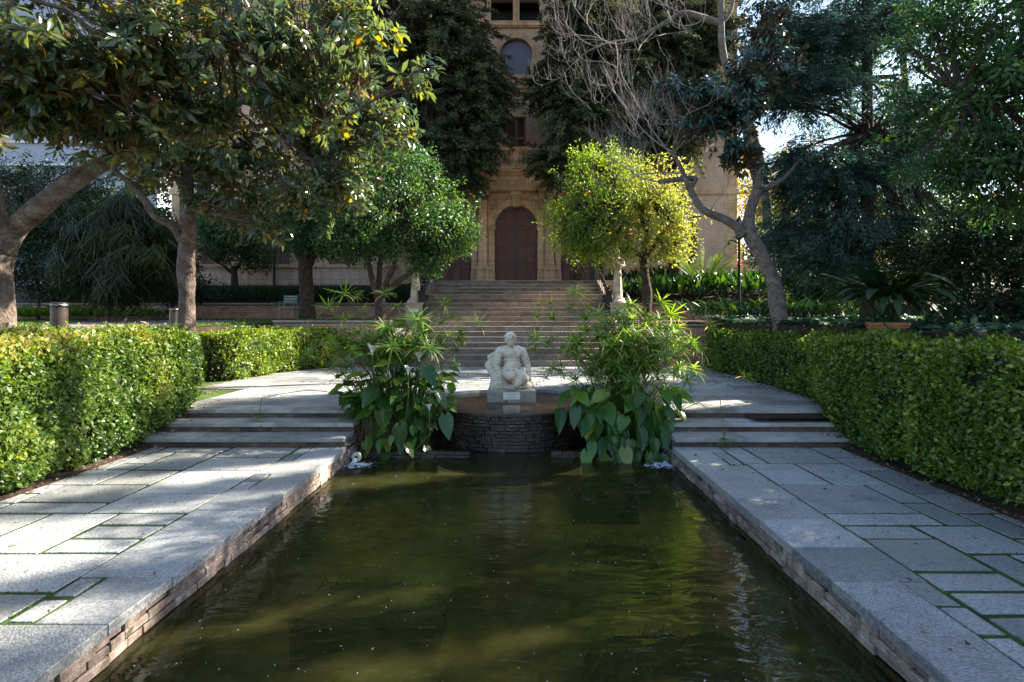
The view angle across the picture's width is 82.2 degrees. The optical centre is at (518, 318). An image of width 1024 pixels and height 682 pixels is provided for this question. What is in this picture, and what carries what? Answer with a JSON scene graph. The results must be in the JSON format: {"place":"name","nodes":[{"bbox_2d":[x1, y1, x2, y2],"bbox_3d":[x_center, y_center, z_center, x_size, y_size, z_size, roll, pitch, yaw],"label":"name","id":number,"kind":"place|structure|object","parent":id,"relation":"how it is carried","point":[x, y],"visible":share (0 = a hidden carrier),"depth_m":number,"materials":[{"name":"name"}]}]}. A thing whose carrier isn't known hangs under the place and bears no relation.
{"place":"outdoors","nodes":[
{"label":"outdoors","id":0,"kind":"place"},
{"bbox_2d":[42,319,242,330],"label":"garden path","id":1,"kind":"structure","parent":0,"point":[97,321],"depth_m":16.30,"materials":[{"name":"grey stone"}]},
{"bbox_2d":[0,447,345,681],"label":"paving","id":2,"kind":"structure","parent":0,"point":[93,577],"depth_m":4.50,"materials":[{"name":"grey stone"}]},
{"bbox_2d":[0,447,152,500],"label":"soil margin","id":3,"kind":"object","parent":2,"relation":"on","point":[66,474],"visible":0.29,"depth_m":6.27,"materials":[{"name":"brown soil"}]},
{"bbox_2d":[0,321,206,494],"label":"hedge","id":4,"kind":"object","parent":3,"relation":"on","point":[70,399],"visible":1,"depth_m":6.41,"materials":[{"name":"green plant"}]},
{"bbox_2d":[11,448,1022,650],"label":"scattered leaves","id":5,"kind":"object","parent":2,"relation":"on","point":[36,590],"visible":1,"depth_m":4.40,"materials":[{"name":"brown plant"}]},
{"bbox_2d":[17,318,405,328],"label":"lawn","id":6,"kind":"structure","parent":0,"point":[206,325],"depth_m":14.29,"materials":[{"name":"green plant"}]},
{"bbox_2d":[16,301,169,317],"bbox_3d":[-15.703,-0.288,19.479,7.452,0.522,4.710,0,0,0],"label":"leafy border","id":7,"kind":"object","parent":6,"relation":"on","point":[29,311],"visible":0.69,"depth_m":18.37,"materials":[{"name":"green plant"}]},
{"bbox_2d":[19,318,360,328],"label":"fallen lawn leaves","id":8,"kind":"object","parent":6,"relation":"on","point":[125,319],"visible":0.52,"depth_m":16.43,"materials":[{"name":"brown plant"}]},
{"bbox_2d":[151,207,232,307],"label":"dark shrub","id":9,"kind":"object","parent":6,"relation":"on","point":[199,289],"visible":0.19,"depth_m":20.52,"materials":[{"name":"green plant"}]},
{"bbox_2d":[279,295,297,319],"bbox_3d":[-8.181,-0.403,20.820,0.522,0.902,0.501,0,0,0],"label":"garden chair","id":10,"kind":"object","parent":6,"relation":"on","point":[291,297],"visible":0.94,"depth_m":21.02,"materials":[{"name":"grey paint"}]},
{"bbox_2d":[255,157,358,319],"bbox_3d":[-7.331,-2.831,20.345,4.241,6.029,3.538,0,0,0],"label":"garden tree","id":11,"kind":"object","parent":6,"relation":"on","point":[306,255],"visible":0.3,"depth_m":20.02,"materials":[{"name":"green plant"}]},
{"bbox_2d":[134,464,800,681],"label":"floating petals","id":12,"kind":"object","parent":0,"point":[508,582],"visible":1,"depth_m":3.97,"materials":[{"name":"plant"}]},
{"bbox_2d":[72,436,923,681],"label":"pool floor","id":13,"kind":"structure","parent":0,"point":[501,630],"depth_m":5.19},
{"bbox_2d":[50,440,359,681],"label":"pool wall","id":14,"kind":"structure","parent":13,"relation":"on","point":[188,590],"depth_m":3.96,"materials":[{"name":"stone"}]},
{"bbox_2d":[290,569,456,668],"bbox_3d":[-1.074,2.238,4.451,1.239,0.418,0.970,0,0,0],"label":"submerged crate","id":15,"kind":"object","parent":13,"relation":"on","point":[393,634],"visible":1,"depth_m":4.10,"materials":[{"name":"green"}]},
{"bbox_2d":[372,436,435,450],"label":"planter soil","id":16,"kind":"structure","parent":13,"relation":"on","point":[431,442],"depth_m":8.69,"materials":[{"name":"brown soil"}]},
{"bbox_2d":[243,277,488,450],"bbox_3d":[-2.104,0.617,8.509,3.535,2.470,1.452,0,0,0],"label":"papyrus plant","id":17,"kind":"object","parent":16,"relation":"on","point":[392,347],"visible":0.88,"depth_m":8.37,"materials":[{"name":"green plant"}]},
{"bbox_2d":[327,343,459,466],"bbox_3d":[-1.749,1.179,8.193,1.911,1.673,1.068,0,0,0],"label":"calla lily","id":18,"kind":"object","parent":16,"relation":"on","point":[417,418],"visible":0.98,"depth_m":8.06,"materials":[{"name":"green plant"}]},
{"bbox_2d":[356,450,469,481],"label":"planter wall","id":19,"kind":"structure","parent":13,"relation":"on","point":[416,468],"depth_m":8.06,"materials":[{"name":"stone"}]},
{"bbox_2d":[432,392,590,477],"bbox_3d":[-0.119,1.800,9.555,2.636,0.900,2.632,0,0,0],"label":"fountain basin","id":20,"kind":"object","parent":13,"relation":"on","point":[509,439],"visible":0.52,"depth_m":8.38,"materials":[{"name":"stone"}]},
{"bbox_2d":[485,332,535,401],"bbox_3d":[-0.148,0.858,9.765,0.846,1.284,0.678,0,0,0],"label":"statue","id":21,"kind":"object","parent":20,"relation":"on","point":[511,380],"visible":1,"depth_m":9.61,"materials":[{"name":"grey stone"}]},
{"bbox_2d":[550,450,664,481],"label":"planter wall","id":22,"kind":"structure","parent":13,"relation":"on","point":[563,457],"depth_m":8.06,"materials":[{"name":"stone"}]},
{"bbox_2d":[558,535,675,603],"bbox_3d":[0.908,2.240,5.326,1.139,0.412,0.748,0,0,0],"label":"submerged crate","id":23,"kind":"object","parent":13,"relation":"on","point":[590,578],"visible":1,"depth_m":5.02,"materials":[{"name":"green"}]},
{"bbox_2d":[565,616,808,681],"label":"submerged crate","id":24,"kind":"object","parent":13,"relation":"on","point":[652,658],"visible":0.99,"depth_m":3.67,"materials":[{"name":"green"}]},
{"bbox_2d":[660,445,935,681],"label":"pool wall","id":25,"kind":"structure","parent":13,"relation":"on","point":[864,636],"depth_m":3.97,"materials":[{"name":"stone"}]},
{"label":"planter soil","id":26,"kind":"structure","parent":13,"relation":"on","visible":0},
{"bbox_2d":[555,383,693,484],"bbox_3d":[1.478,1.573,8.132,1.968,1.330,1.048,0,0,0],"label":"calla lily","id":27,"kind":"object","parent":26,"relation":"on","point":[622,441],"visible":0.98,"depth_m":7.84,"materials":[{"name":"green plant"}]},
{"bbox_2d":[522,283,757,445],"bbox_3d":[1.731,0.641,8.525,3.487,2.421,2.016,0,0,13],"label":"papyrus plant","id":28,"kind":"object","parent":26,"relation":"on","point":[614,364],"visible":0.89,"depth_m":8.35,"materials":[{"name":"green plant"}]},
{"bbox_2d":[15,285,1023,447],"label":"ground","id":29,"kind":"structure","parent":0,"point":[714,297],"depth_m":22.19,"materials":[{"name":"grey stone"}]},
{"bbox_2d":[0,149,111,318],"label":"dark shrub","id":30,"kind":"object","parent":29,"relation":"on","point":[35,242],"visible":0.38,"depth_m":20.47,"materials":[{"name":"green plant"}]},
{"bbox_2d":[50,302,68,328],"bbox_3d":[-6.582,0.028,8.400,0.223,0.515,0.223,0,0,0],"label":"litter bin","id":31,"kind":"object","parent":29,"relation":"on","point":[59,313],"visible":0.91,"depth_m":8.32,"materials":[{"name":"grey metal"}]},
{"bbox_2d":[0,0,171,284],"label":"apartment block","id":32,"kind":"structure","parent":29,"relation":"on","point":[38,150],"depth_m":44.00,"materials":[{"name":"white"}]},
{"bbox_2d":[101,169,118,180],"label":"window","id":33,"kind":"structure","parent":32,"relation":"in","point":[106,172],"depth_m":43.93,"materials":[{"name":"grey"}]},
{"bbox_2d":[0,144,171,259],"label":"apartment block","id":34,"kind":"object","parent":29,"relation":"on","point":[168,202],"visible":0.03,"depth_m":33.37,"materials":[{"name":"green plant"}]},
{"bbox_2d":[27,186,200,321],"bbox_3d":[-11.921,-1.883,17.339,4.823,4.164,3.042,0,0,0],"label":"weeping plant","id":35,"kind":"object","parent":29,"relation":"on","point":[123,245],"visible":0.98,"depth_m":16.69,"materials":[{"name":"green plant"}]},
{"bbox_2d":[169,308,177,325],"bbox_3d":[-7.400,0.000,12.600,0.212,0.458,0.212,0,0,0],"label":"bollard","id":36,"kind":"object","parent":29,"relation":"on","point":[173,313],"visible":0.63,"depth_m":12.51,"materials":[{"name":"grey metal"}]},
{"bbox_2d":[16,303,405,327],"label":"brick wall","id":37,"kind":"structure","parent":29,"relation":"on","point":[235,311],"depth_m":22.00,"materials":[{"name":"stone"}]},
{"bbox_2d":[29,281,410,299],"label":"hedge","id":38,"kind":"object","parent":29,"relation":"on","point":[264,292],"visible":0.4,"depth_m":22.50,"materials":[{"name":"green plant"}]},
{"bbox_2d":[0,0,448,330],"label":"magnolia tree","id":39,"kind":"object","parent":29,"relation":"on","point":[45,86],"visible":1,"depth_m":6.79,"materials":[{"name":"green plant"}]},
{"bbox_2d":[34,0,425,330],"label":"magnolia tree","id":40,"kind":"object","parent":29,"relation":"on","point":[328,171],"visible":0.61,"depth_m":11.33,"materials":[{"name":"green plant"}]},
{"bbox_2d":[195,195,283,289],"bbox_3d":[-11.309,-2.895,23.434,3.924,4.692,3.318,0,0,0],"label":"orchard tree","id":41,"kind":"object","parent":29,"relation":"on","point":[251,252],"visible":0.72,"depth_m":22.92,"materials":[{"name":"green plant"}]},
{"bbox_2d":[138,405,364,447],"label":"garden steps","id":42,"kind":"structure","parent":29,"relation":"on","point":[282,426],"depth_m":7.96,"materials":[{"name":"stone"}]},
{"bbox_2d":[271,246,276,301],"bbox_3d":[-9.430,-1.873,22.600,0.240,2.746,0.240,0,0,0],"label":"lamp post","id":43,"kind":"object","parent":29,"relation":"on","point":[274,278],"visible":0.68,"depth_m":22.56,"materials":[{"name":"black metal"}]},
{"bbox_2d":[272,320,392,366],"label":"brick wall","id":44,"kind":"structure","parent":29,"relation":"on","point":[303,323],"depth_m":16.00,"materials":[{"name":"brick"}]},
{"bbox_2d":[308,140,488,319],"bbox_3d":[-3.605,-2.604,17.616,5.470,5.629,4.265,0,0,0],"label":"orange tree","id":45,"kind":"object","parent":29,"relation":"on","point":[389,224],"visible":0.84,"depth_m":17.01,"materials":[{"name":"green plant"}]},
{"bbox_2d":[296,0,532,283],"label":"cypress tree","id":46,"kind":"object","parent":29,"relation":"on","point":[462,121],"visible":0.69,"depth_m":21.62,"materials":[{"name":"green plant"}]},
{"bbox_2d":[404,259,425,321],"bbox_3d":[-3.351,-0.898,19.000,0.600,2.697,0.600,0,0,0],"label":"statue","id":47,"kind":"object","parent":29,"relation":"on","point":[413,304],"visible":0.38,"depth_m":18.80,"materials":[{"name":"stone"}]},
{"bbox_2d":[396,280,433,365],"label":"stair side wall","id":48,"kind":"structure","parent":29,"relation":"on","point":[414,314],"depth_m":20.54,"materials":[{"name":"stone"}]},
{"bbox_2d":[169,0,739,284],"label":"mansion","id":49,"kind":"structure","parent":29,"relation":"on","point":[512,248],"depth_m":25.49,"materials":[{"name":"beige stone"}]},
{"bbox_2d":[192,29,228,79],"bbox_3d":[-13.320,-11.465,25.585,1.700,2.150,0.450,0,0,0],"label":"window","id":50,"kind":"structure","parent":49,"relation":"in","point":[199,29],"depth_m":25.51,"materials":[{"name":"black glass"}]},
{"bbox_2d":[197,213,229,267],"bbox_3d":[-13.320,-3.425,25.585,1.600,2.430,0.450,0,0,0],"label":"window","id":51,"kind":"structure","parent":49,"relation":"in","point":[206,262],"depth_m":25.56,"materials":[{"name":"black glass"}]},
{"bbox_2d":[259,211,294,267],"bbox_3d":[-10.520,-3.425,25.585,1.600,2.430,0.450,0,0,0],"label":"window","id":52,"kind":"structure","parent":49,"relation":"in","point":[282,262],"depth_m":25.73,"materials":[{"name":"black glass"}]},
{"bbox_2d":[264,130,291,156],"bbox_3d":[-10.520,-7.990,25.585,1.500,2.400,0.450,0,0,0],"label":"window","id":53,"kind":"structure","parent":49,"relation":"in","point":[283,145],"depth_m":25.74,"materials":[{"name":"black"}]},
{"bbox_2d":[323,216,358,267],"bbox_3d":[-7.720,-3.425,25.585,1.600,2.430,0.450,0,0,0],"label":"window","id":54,"kind":"structure","parent":49,"relation":"in","point":[334,264],"depth_m":25.40,"materials":[{"name":"black"}]},
{"bbox_2d":[435,207,470,280],"bbox_3d":[-2.940,-3.160,25.310,1.880,3.380,0.100,0,0,0],"label":"door","id":55,"kind":"structure","parent":49,"relation":"in","point":[460,269],"depth_m":25.28,"materials":[{"name":"brown paint"}]},
{"bbox_2d":[495,207,536,279],"bbox_3d":[-0.120,-3.160,25.310,1.880,3.380,0.100,0,0,0],"label":"door","id":56,"kind":"structure","parent":49,"relation":"in","point":[515,234],"depth_m":25.28,"materials":[{"name":"brown paint"}]},
{"bbox_2d":[495,33,536,84],"bbox_3d":[-0.120,-11.305,25.570,2.100,2.230,0.460,0,0,0],"label":"window","id":57,"kind":"structure","parent":49,"relation":"in","point":[523,52],"depth_m":25.76,"materials":[{"name":"grey"}]},
{"bbox_2d":[502,112,532,158],"bbox_3d":[-0.120,-7.961,25.585,1.440,2.021,0.450,0,0,0],"label":"window","id":58,"kind":"structure","parent":49,"relation":"in","point":[517,130],"depth_m":25.68,"materials":[{"name":"black"}]},
{"bbox_2d":[488,147,632,166],"bbox_3d":[-0.120,-6.681,24.380,10.000,0.858,0.280,0,0,0],"label":"balustrade","id":59,"kind":"object","parent":49,"relation":"on","point":[516,151],"visible":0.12,"depth_m":24.26,"materials":[{"name":"beige stone"}]},
{"bbox_2d":[561,209,602,279],"bbox_3d":[2.700,-3.160,25.310,1.880,3.380,0.100,0,0,0],"label":"door","id":60,"kind":"structure","parent":49,"relation":"in","point":[566,274],"depth_m":25.27,"materials":[{"name":"brown paint"}]},
{"bbox_2d":[667,216,701,267],"bbox_3d":[7.180,-3.336,25.605,1.500,2.252,0.410,0,0,0],"label":"window","id":61,"kind":"structure","parent":49,"relation":"in","point":[693,224],"depth_m":25.69,"materials":[{"name":"black"}]},
{"bbox_2d":[687,143,699,162],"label":"window","id":62,"kind":"structure","parent":49,"relation":"in","point":[692,152],"depth_m":25.52,"materials":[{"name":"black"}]},
{"bbox_2d":[192,367,819,406],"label":"terrace","id":63,"kind":"structure","parent":29,"relation":"on","point":[251,391],"depth_m":11.08,"materials":[{"name":"grey stone"}]},
{"bbox_2d":[198,322,338,380],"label":"hedge","id":64,"kind":"object","parent":63,"relation":"on","point":[227,357],"visible":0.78,"depth_m":13.29,"materials":[{"name":"green plant"}]},
{"bbox_2d":[267,367,750,402],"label":"fallen clippings","id":65,"kind":"object","parent":63,"relation":"on","point":[534,377],"visible":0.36,"depth_m":11.95,"materials":[{"name":"green plant"}]},
{"bbox_2d":[703,325,843,397],"bbox_3d":[5.375,0.735,12.648,1.472,1.250,6.600,0,0,2],"label":"hedge","id":66,"kind":"object","parent":63,"relation":"on","point":[776,359],"visible":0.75,"depth_m":11.62,"materials":[{"name":"green plant"}]},
{"bbox_2d":[402,280,622,366],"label":"grand staircase","id":67,"kind":"structure","parent":29,"relation":"on","point":[502,305],"depth_m":18.90,"materials":[{"name":"stone"}]},
{"bbox_2d":[418,264,437,315],"bbox_3d":[-3.120,-1.152,20.680,0.200,2.504,3.860,0,0,0],"label":"stair railing","id":68,"kind":"object","parent":67,"relation":"on","point":[422,297],"visible":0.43,"depth_m":18.80,"materials":[{"name":"black metal"}]},
{"bbox_2d":[594,262,611,315],"bbox_3d":[2.880,-1.152,20.680,0.200,2.504,3.860,0,0,0],"label":"stair railing","id":69,"kind":"object","parent":67,"relation":"on","point":[607,296],"visible":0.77,"depth_m":19.53,"materials":[{"name":"black metal"}]},
{"bbox_2d":[2,369,1023,531],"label":"fallen leaves","id":70,"kind":"object","parent":29,"relation":"on","point":[759,385],"visible":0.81,"depth_m":6.58,"materials":[{"name":"brown plant"}]},
{"bbox_2d":[515,0,669,280],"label":"cypress tree","id":71,"kind":"object","parent":29,"relation":"on","point":[567,112],"visible":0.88,"depth_m":21.97,"materials":[{"name":"green plant"}]},
{"bbox_2d":[596,280,630,349],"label":"stair side wall","id":72,"kind":"structure","parent":29,"relation":"on","point":[612,314],"depth_m":18.58,"materials":[{"name":"stone"}]},
{"bbox_2d":[610,250,626,321],"bbox_3d":[3.196,-0.898,19.000,0.600,2.697,0.600,0,0,0],"label":"statue","id":73,"kind":"object","parent":29,"relation":"on","point":[617,298],"visible":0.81,"depth_m":18.89,"materials":[{"name":"stone"}]},
{"bbox_2d":[531,135,713,323],"bbox_3d":[3.302,-2.698,18.178,5.832,5.834,3.827,0,0,0],"label":"orange tree","id":74,"kind":"object","parent":29,"relation":"on","point":[600,223],"visible":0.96,"depth_m":17.86,"materials":[{"name":"green plant"}]},
{"bbox_2d":[529,0,777,313],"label":"bare tree","id":75,"kind":"object","parent":29,"relation":"on","point":[720,20],"visible":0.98,"depth_m":15.93,"materials":[{"name":"grey plant"}]},
{"bbox_2d":[636,324,710,366],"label":"brick wall","id":76,"kind":"structure","parent":29,"relation":"on","point":[702,333],"depth_m":16.00,"materials":[{"name":"brick"}]},
{"bbox_2d":[611,0,756,292],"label":"cypress tree","id":77,"kind":"object","parent":29,"relation":"on","point":[698,49],"visible":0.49,"depth_m":23.51,"materials":[{"name":"green plant"}]},
{"bbox_2d":[582,0,808,331],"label":"leaning tree","id":78,"kind":"object","parent":29,"relation":"on","point":[742,112],"visible":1,"depth_m":11.64,"materials":[{"name":"green plant"}]},
{"bbox_2d":[673,241,737,294],"bbox_3d":[7.284,-1.953,23.161,2.986,2.326,1.699,0,0,0],"label":"young palm","id":79,"kind":"object","parent":29,"relation":"on","point":[715,265],"visible":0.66,"depth_m":23.09,"materials":[{"name":"green palm leaf"}]},
{"bbox_2d":[603,266,824,296],"bbox_3d":[7.982,-1.535,23.314,9.556,1.452,2.680,0,0,0],"label":"broad leaf bed","id":80,"kind":"object","parent":29,"relation":"on","point":[724,281],"visible":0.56,"depth_m":22.63,"materials":[{"name":"green plant"}]},
{"bbox_2d":[728,216,741,315],"bbox_3d":[7.591,-1.737,20.500,0.672,3.716,0.398,0,0,0],"label":"lamp post","id":81,"kind":"object","parent":29,"relation":"on","point":[739,219],"visible":0.5,"depth_m":20.46,"materials":[{"name":"black metal"}]},
{"bbox_2d":[737,259,760,275],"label":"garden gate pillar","id":82,"kind":"structure","parent":29,"relation":"on","point":[742,264],"depth_m":25.80,"materials":[{"name":"beige stone"}]},
{"bbox_2d":[627,303,887,325],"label":"brick wall","id":83,"kind":"structure","parent":29,"relation":"on","point":[687,316],"depth_m":22.00,"materials":[{"name":"brick"}]},
{"bbox_2d":[668,405,854,447],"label":"garden steps","id":84,"kind":"structure","parent":29,"relation":"on","point":[701,427],"depth_m":7.94,"materials":[{"name":"stone"}]},
{"bbox_2d":[671,293,878,317],"bbox_3d":[7.284,-0.383,16.990,4.990,0.718,4.824,0,0,0],"label":"clivia bed","id":85,"kind":"object","parent":29,"relation":"on","point":[753,308],"visible":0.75,"depth_m":15.69,"materials":[{"name":"green plant"}]},
{"bbox_2d":[737,135,826,228],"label":"golden shrub","id":86,"kind":"object","parent":29,"relation":"on","point":[740,195],"visible":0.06,"depth_m":29.45,"materials":[{"name":"yellow plant"}]},
{"bbox_2d":[802,259,809,316],"bbox_3d":[8.315,-0.905,17.000,0.240,2.147,0.240,0,0,0],"label":"lamp post","id":87,"kind":"object","parent":29,"relation":"on","point":[805,291],"visible":0.16,"depth_m":16.96,"materials":[{"name":"black metal"}]},
{"bbox_2d":[733,214,893,316],"bbox_3d":[9.146,-1.648,18.054,2.985,3.682,5.012,0,0,-33],"label":"dark shrub","id":88,"kind":"object","parent":29,"relation":"on","point":[790,284],"visible":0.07,"depth_m":17.95,"materials":[{"name":"green plant"}]},
{"bbox_2d":[695,312,1023,337],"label":"ground cover","id":89,"kind":"object","parent":29,"relation":"on","point":[851,321],"visible":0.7,"depth_m":9.80,"materials":[{"name":"green plant"}]},
{"bbox_2d":[722,0,1004,317],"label":"conifer tree","id":90,"kind":"object","parent":29,"relation":"on","point":[845,175],"visible":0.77,"depth_m":12.59,"materials":[{"name":"green plant"}]},
{"bbox_2d":[737,178,1023,279],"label":"treeline","id":91,"kind":"object","parent":29,"relation":"on","point":[742,255],"depth_m":39.88,"materials":[{"name":"green plant"}]},
{"bbox_2d":[865,322,910,330],"bbox_3d":[5.402,0.252,8.600,0.580,0.395,0.580,0,0,0],"label":"terracotta pot","id":92,"kind":"object","parent":29,"relation":"on","point":[900,325],"visible":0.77,"depth_m":8.37,"materials":[{"name":"ceramic"}]},
{"bbox_2d":[806,260,966,321],"bbox_3d":[5.487,-0.358,8.553,2.099,0.895,2.148,0,0,0],"label":"aspidistra plant","id":93,"kind":"object","parent":92,"relation":"in","point":[885,289],"visible":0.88,"depth_m":8.28,"materials":[{"name":"green plant"}]},
{"bbox_2d":[755,3,1022,315],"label":"broadleaf tree","id":94,"kind":"object","parent":29,"relation":"on","point":[904,76],"visible":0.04,"depth_m":18.88,"materials":[{"name":"green plant"}]},
{"bbox_2d":[864,0,1023,238],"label":"broadleaf tree","id":95,"kind":"object","parent":29,"relation":"on","point":[1000,78],"visible":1,"depth_m":8.21,"materials":[{"name":"green plant"}]},
{"bbox_2d":[871,123,1023,330],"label":"dark shrub","id":96,"kind":"object","parent":29,"relation":"on","point":[959,249],"visible":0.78,"depth_m":10.24,"materials":[{"name":"green plant"}]},
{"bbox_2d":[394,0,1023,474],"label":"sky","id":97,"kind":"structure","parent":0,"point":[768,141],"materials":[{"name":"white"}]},
{"bbox_2d":[673,447,1023,681],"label":"paving","id":98,"kind":"structure","parent":0,"point":[956,592],"depth_m":4.24,"materials":[{"name":"grey stone"}]},
{"bbox_2d":[0,446,1023,644],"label":"joint moss","id":99,"kind":"object","parent":98,"relation":"on","point":[1011,538],"visible":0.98,"depth_m":5.20,"materials":[{"name":"green plant"}]},
{"bbox_2d":[838,447,1023,521],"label":"soil margin","id":100,"kind":"object","parent":98,"relation":"on","point":[942,485],"visible":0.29,"depth_m":5.74,"materials":[{"name":"brown soil"}]},
{"bbox_2d":[802,323,1023,511],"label":"hedge","id":101,"kind":"object","parent":100,"relation":"on","point":[949,409],"visible":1,"depth_m":5.95,"materials":[{"name":"green plant"}]},
{"label":"pool water","id":102,"kind":"structure","parent":0,"visible":0},
{"bbox_2d":[344,448,374,467],"bbox_3d":[-1.897,1.823,7.570,0.645,0.139,0.960,0,0,0],"label":"water spout","id":103,"kind":"object","parent":102,"relation":"on","point":[357,456],"visible":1,"depth_m":7.69,"materials":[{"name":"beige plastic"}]},
{"bbox_2d":[644,450,673,468],"bbox_3d":[1.662,1.848,7.570,0.636,0.132,0.960,0,0,0],"label":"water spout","id":104,"kind":"object","parent":102,"relation":"on","point":[665,463],"visible":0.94,"depth_m":7.50,"materials":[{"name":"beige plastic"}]}
]}

